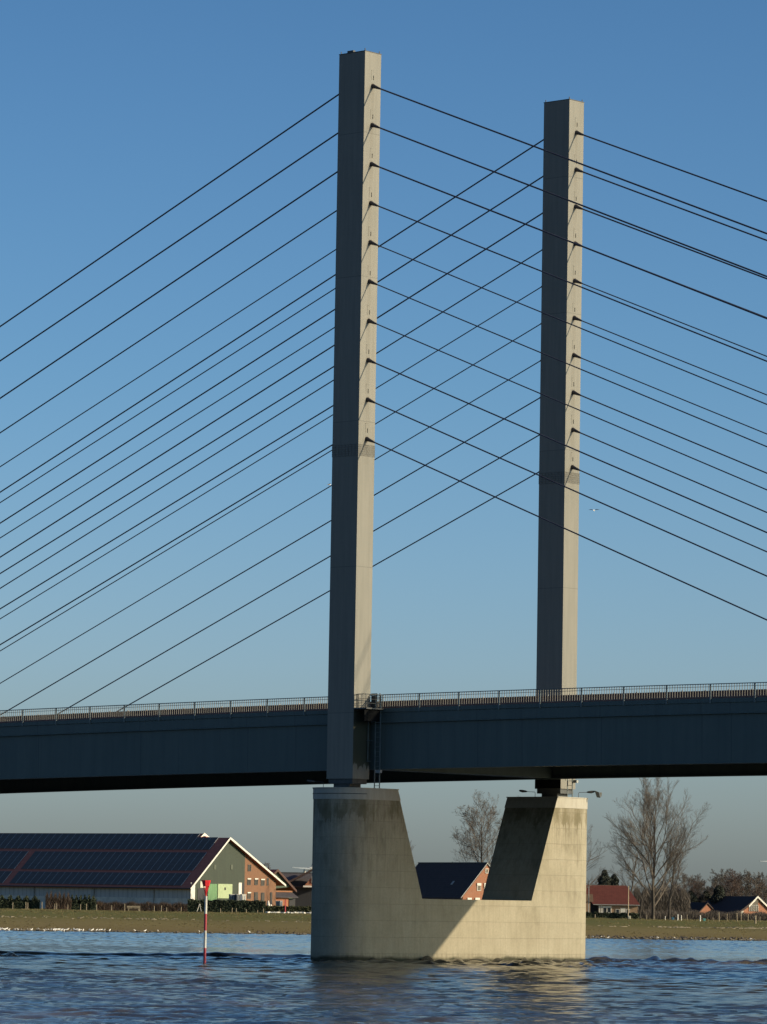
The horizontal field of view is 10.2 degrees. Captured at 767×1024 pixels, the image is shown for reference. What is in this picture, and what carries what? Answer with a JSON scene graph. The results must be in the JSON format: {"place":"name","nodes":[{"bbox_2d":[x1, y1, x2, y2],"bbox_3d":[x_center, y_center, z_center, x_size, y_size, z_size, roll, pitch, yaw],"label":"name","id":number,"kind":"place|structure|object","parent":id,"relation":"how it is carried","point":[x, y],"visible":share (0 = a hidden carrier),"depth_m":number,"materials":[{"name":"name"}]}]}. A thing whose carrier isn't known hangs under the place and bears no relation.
{"place":"outdoors","nodes":[
{"label":"outdoors","id":0,"kind":"place"},
{"bbox_2d":[240,894,245,899],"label":"storage container","id":1,"kind":"object","parent":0,"point":[243,896],"visible":0.41,"depth_m":842.73,"materials":[{"name":"white paint"}]},
{"bbox_2d":[269,869,297,905],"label":"brick house","id":2,"kind":"structure","parent":0,"point":[286,893],"depth_m":902.95,"materials":[{"name":"orange brick"}]},
{"bbox_2d":[292,866,311,872],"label":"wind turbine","id":3,"kind":"object","parent":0,"point":[307,868],"visible":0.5,"depth_m":3586.12,"materials":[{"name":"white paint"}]},
{"bbox_2d":[0,930,766,1023],"bbox_3d":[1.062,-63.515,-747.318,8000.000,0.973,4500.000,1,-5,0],"label":"river","id":4,"kind":"structure","parent":0,"point":[63,977],"depth_m":233.44,"materials":[{"name":"liquid"}]},
{"bbox_2d":[202,880,210,962],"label":"river marker","id":5,"kind":"object","parent":4,"relation":"in","point":[206,883],"visible":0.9,"depth_m":298.59,"materials":[{"name":"red metal"}]},
{"bbox_2d":[310,787,587,960],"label":"bridge pier","id":6,"kind":"structure","parent":4,"relation":"in","point":[368,902],"depth_m":322.27,"materials":[{"name":"concrete"}]},
{"bbox_2d":[0,48,766,796],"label":"cable stayed bridge","id":7,"kind":"structure","parent":6,"relation":"on","point":[556,736],"depth_m":324.20,"materials":[{"name":"paint"}]},
{"bbox_2d":[578,791,601,797],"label":"floodlight","id":8,"kind":"object","parent":6,"relation":"on","point":[597,794],"visible":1,"depth_m":336.54,"materials":[{"name":"metal"}]},
{"bbox_2d":[0,908,766,940],"bbox_3d":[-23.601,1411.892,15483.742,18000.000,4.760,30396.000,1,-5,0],"label":"riverbank ground","id":9,"kind":"structure","parent":0,"point":[644,928],"depth_m":676.72,"materials":[{"name":"green plant"}]},
{"bbox_2d":[0,894,39,908],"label":"shrub","id":10,"kind":"object","parent":9,"relation":"on","point":[19,902],"visible":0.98,"depth_m":843.79,"materials":[{"name":"green plant"}]},
{"bbox_2d":[45,890,71,909],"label":"shrub","id":11,"kind":"object","parent":9,"relation":"on","point":[59,900],"visible":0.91,"depth_m":841.79,"materials":[{"name":"brown plant"}]},
{"bbox_2d":[70,894,96,909],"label":"shrub","id":12,"kind":"object","parent":9,"relation":"on","point":[83,902],"visible":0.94,"depth_m":843.79,"materials":[{"name":"green plant"}]},
{"bbox_2d":[127,906,139,910],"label":"park bench","id":13,"kind":"object","parent":9,"relation":"on","point":[131,907],"visible":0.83,"depth_m":812.23,"materials":[{"name":"brown wood"}]},
{"bbox_2d":[96,900,187,911],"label":"shrub","id":14,"kind":"object","parent":9,"relation":"on","point":[116,906],"visible":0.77,"depth_m":845.81,"materials":[{"name":"green plant"}]},
{"bbox_2d":[0,833,285,909],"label":"solar barn","id":15,"kind":"structure","parent":9,"relation":"on","point":[156,868],"depth_m":882.32,"materials":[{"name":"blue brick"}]},
{"bbox_2d":[208,884,216,900],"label":"sliding door","id":16,"kind":"structure","parent":15,"relation":"in","point":[212,891],"depth_m":868.96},
{"bbox_2d":[217,884,231,897],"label":"sliding door","id":17,"kind":"structure","parent":15,"relation":"in","point":[223,890],"depth_m":871.51,"materials":[{"name":"yellow"}]},
{"bbox_2d":[254,892,257,899],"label":"door","id":18,"kind":"structure","parent":15,"relation":"in","point":[255,893],"depth_m":878.34,"materials":[{"name":"grey glass"}]},
{"bbox_2d":[187,899,265,912],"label":"hedge","id":19,"kind":"object","parent":9,"relation":"on","point":[228,905],"visible":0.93,"depth_m":833.88,"materials":[{"name":"green plant"}]},
{"bbox_2d":[229,894,235,899],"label":"storage container","id":20,"kind":"object","parent":9,"relation":"on","point":[232,896],"visible":0.41,"depth_m":846.65,"materials":[{"name":"blue metal"}]},
{"bbox_2d":[265,911,310,913],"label":"white ground cover","id":21,"kind":"object","parent":9,"relation":"on","point":[288,912],"visible":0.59,"depth_m":811.31,"materials":[{"name":"paint"}]},
{"bbox_2d":[266,905,310,911],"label":"hedge","id":22,"kind":"object","parent":9,"relation":"on","point":[276,908],"visible":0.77,"depth_m":835.87,"materials":[{"name":"green plant"}]},
{"bbox_2d":[281,869,311,906],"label":"grey roofed farmhouse","id":23,"kind":"object","parent":9,"relation":"on","point":[301,882],"visible":0.16,"depth_m":921.35,"materials":[{"name":"tile"}]},
{"bbox_2d":[0,929,764,940],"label":"shore stones","id":24,"kind":"object","parent":9,"relation":"on","point":[210,932],"visible":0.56,"depth_m":569.10,"materials":[{"name":"grey stone"}]},
{"bbox_2d":[0,916,766,928],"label":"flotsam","id":25,"kind":"object","parent":9,"relation":"on","point":[310,922],"visible":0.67,"depth_m":696.34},
{"bbox_2d":[415,862,489,899],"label":"brick farmhouse","id":26,"kind":"object","parent":9,"relation":"on","point":[454,880],"visible":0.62,"depth_m":825.27,"materials":[{"name":"tile"}]},
{"bbox_2d":[477,883,480,890],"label":"window","id":27,"kind":"structure","parent":26,"relation":"in","point":[478,884],"depth_m":818.50,"materials":[{"name":"glass"}]},
{"bbox_2d":[450,791,501,863],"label":"bare tree","id":28,"kind":"object","parent":9,"relation":"on","point":[472,824],"visible":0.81,"depth_m":848.61,"materials":[{"name":"brown plant"}]},
{"bbox_2d":[586,894,592,911],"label":"tan brick annex","id":29,"kind":"object","parent":9,"relation":"on","point":[590,897],"visible":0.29,"depth_m":841.87,"materials":[{"name":"brick"}]},
{"bbox_2d":[586,824,614,887],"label":"bare tree","id":30,"kind":"object","parent":9,"relation":"on","point":[590,855],"visible":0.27,"depth_m":863.20,"materials":[{"name":"brown plant"}]},
{"bbox_2d":[597,870,611,884],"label":"conifer tree","id":31,"kind":"object","parent":9,"relation":"on","point":[605,879],"visible":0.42,"depth_m":955.92,"materials":[{"name":"green plant"}]},
{"bbox_2d":[586,911,638,918],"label":"hedge","id":32,"kind":"object","parent":9,"relation":"on","point":[614,915],"visible":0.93,"depth_m":834.06,"materials":[{"name":"green plant"}]},
{"bbox_2d":[610,874,618,884],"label":"conifer tree","id":33,"kind":"object","parent":9,"relation":"on","point":[614,879],"visible":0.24,"depth_m":960.96,"materials":[{"name":"green plant"}]},
{"bbox_2d":[628,886,628,915],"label":"flagpole","id":34,"kind":"object","parent":9,"relation":"on","point":[628,900],"visible":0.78,"depth_m":830.60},
{"bbox_2d":[603,838,656,893],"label":"bare tree","id":35,"kind":"object","parent":9,"relation":"on","point":[632,881],"visible":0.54,"depth_m":899.52,"materials":[{"name":"brown plant"}]},
{"bbox_2d":[635,866,651,918],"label":"bare tree","id":36,"kind":"object","parent":9,"relation":"on","point":[642,897],"visible":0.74,"depth_m":877.18,"materials":[{"name":"brown plant"}]},
{"bbox_2d":[603,777,711,918],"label":"bare tree","id":37,"kind":"object","parent":9,"relation":"on","point":[644,833],"visible":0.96,"depth_m":831.80,"materials":[{"name":"brown plant"}]},
{"bbox_2d":[650,877,670,891],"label":"bare tree","id":38,"kind":"object","parent":9,"relation":"on","point":[663,885],"visible":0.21,"depth_m":934.55,"materials":[{"name":"brown plant"}]},
{"bbox_2d":[633,885,691,917],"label":"undergrowth","id":39,"kind":"object","parent":9,"relation":"on","point":[680,901],"visible":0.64,"depth_m":899.34,"materials":[{"name":"brown plant"}]},
{"bbox_2d":[649,828,694,919],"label":"bare tree","id":40,"kind":"object","parent":9,"relation":"on","point":[675,863],"visible":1,"depth_m":825.37,"materials":[{"name":"brown plant"}]},
{"bbox_2d":[678,873,694,890],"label":"bare tree","id":41,"kind":"object","parent":9,"relation":"on","point":[683,875],"visible":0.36,"depth_m":946.25,"materials":[{"name":"brown plant"}]},
{"bbox_2d":[682,875,702,893],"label":"bare tree","id":42,"kind":"object","parent":9,"relation":"on","point":[691,880],"visible":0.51,"depth_m":936.44,"materials":[{"name":"brown plant"}]},
{"bbox_2d":[687,890,698,901],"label":"conifer tree","id":43,"kind":"object","parent":9,"relation":"on","point":[693,898],"visible":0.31,"depth_m":920.61,"materials":[{"name":"green plant"}]},
{"bbox_2d":[687,879,703,897],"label":"bare tree","id":44,"kind":"object","parent":9,"relation":"on","point":[692,889],"visible":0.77,"depth_m":922.54,"materials":[{"name":"brown plant"}]},
{"bbox_2d":[685,874,706,892],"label":"bare tree","id":45,"kind":"object","parent":9,"relation":"on","point":[697,881],"visible":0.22,"depth_m":973.92,"materials":[{"name":"brown plant"}]},
{"bbox_2d":[691,880,706,896],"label":"bare tree","id":46,"kind":"object","parent":9,"relation":"on","point":[698,891],"visible":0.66,"depth_m":932.49,"materials":[{"name":"brown plant"}]},
{"bbox_2d":[690,902,716,913],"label":"brick house","id":47,"kind":"structure","parent":9,"relation":"on","point":[703,906],"depth_m":902.83,"materials":[{"name":"tile"}]},
{"bbox_2d":[642,909,766,920],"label":"shrub","id":48,"kind":"object","parent":9,"relation":"on","point":[710,915],"visible":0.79,"depth_m":850.95,"materials":[{"name":"brown plant"}]},
{"bbox_2d":[698,891,710,901],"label":"conifer tree","id":49,"kind":"object","parent":9,"relation":"on","point":[708,896],"visible":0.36,"depth_m":925.68,"materials":[{"name":"green plant"}]},
{"bbox_2d":[704,875,726,894],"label":"bare tree","id":50,"kind":"object","parent":9,"relation":"on","point":[717,879],"visible":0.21,"depth_m":938.64,"materials":[{"name":"brown plant"}]},
{"bbox_2d":[708,885,725,904],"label":"conifer tree","id":51,"kind":"object","parent":9,"relation":"on","point":[719,892],"visible":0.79,"depth_m":910.69,"materials":[{"name":"green plant"}]},
{"bbox_2d":[699,869,738,901],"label":"bare tree","id":52,"kind":"object","parent":9,"relation":"on","point":[721,877],"visible":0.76,"depth_m":924.19,"materials":[{"name":"brown plant"}]},
{"bbox_2d":[709,878,731,893],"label":"bare tree","id":53,"kind":"object","parent":9,"relation":"on","point":[721,884],"visible":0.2,"depth_m":938.28,"materials":[{"name":"brown plant"}]},
{"bbox_2d":[719,868,746,895],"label":"bare tree","id":54,"kind":"object","parent":9,"relation":"on","point":[733,887],"visible":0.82,"depth_m":919.45,"materials":[{"name":"brown plant"}]},
{"bbox_2d":[724,869,745,894],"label":"bare tree","id":55,"kind":"object","parent":9,"relation":"on","point":[733,880],"visible":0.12,"depth_m":1006.95,"materials":[{"name":"brown plant"}]},
{"bbox_2d":[706,896,766,914],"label":"dark roofed house","id":56,"kind":"structure","parent":9,"relation":"on","point":[746,904],"depth_m":900.05,"materials":[{"name":"black brick"}]},
{"bbox_2d":[729,871,754,895],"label":"bare tree","id":57,"kind":"object","parent":9,"relation":"on","point":[743,881],"visible":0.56,"depth_m":940.07,"materials":[{"name":"brown plant"}]},
{"bbox_2d":[736,879,758,895],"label":"bare tree","id":58,"kind":"object","parent":9,"relation":"on","point":[746,886],"visible":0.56,"depth_m":936.13,"materials":[{"name":"brown plant"}]},
{"bbox_2d":[741,871,766,900],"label":"bare tree","id":59,"kind":"object","parent":9,"relation":"on","point":[755,881],"visible":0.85,"depth_m":918.78,"materials":[{"name":"brown plant"}]},
{"bbox_2d":[745,872,766,900],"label":"bare tree","id":60,"kind":"object","parent":9,"relation":"on","point":[759,894],"visible":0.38,"depth_m":933.48,"materials":[{"name":"brown plant"}]},
{"bbox_2d":[0,0,766,895],"label":"sky","id":61,"kind":"structure","parent":0,"point":[114,113],"materials":[{"name":"blue"}]},
{"bbox_2d":[586,885,639,913],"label":"red roofed house","id":62,"kind":"structure","parent":0,"point":[610,898],"depth_m":859.96,"materials":[{"name":"beige brick"}]},
{"bbox_2d":[602,906,610,912],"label":"window","id":63,"kind":"structure","parent":62,"relation":"in","point":[605,908],"depth_m":858.20,"materials":[{"name":"white glass"}]}
]}

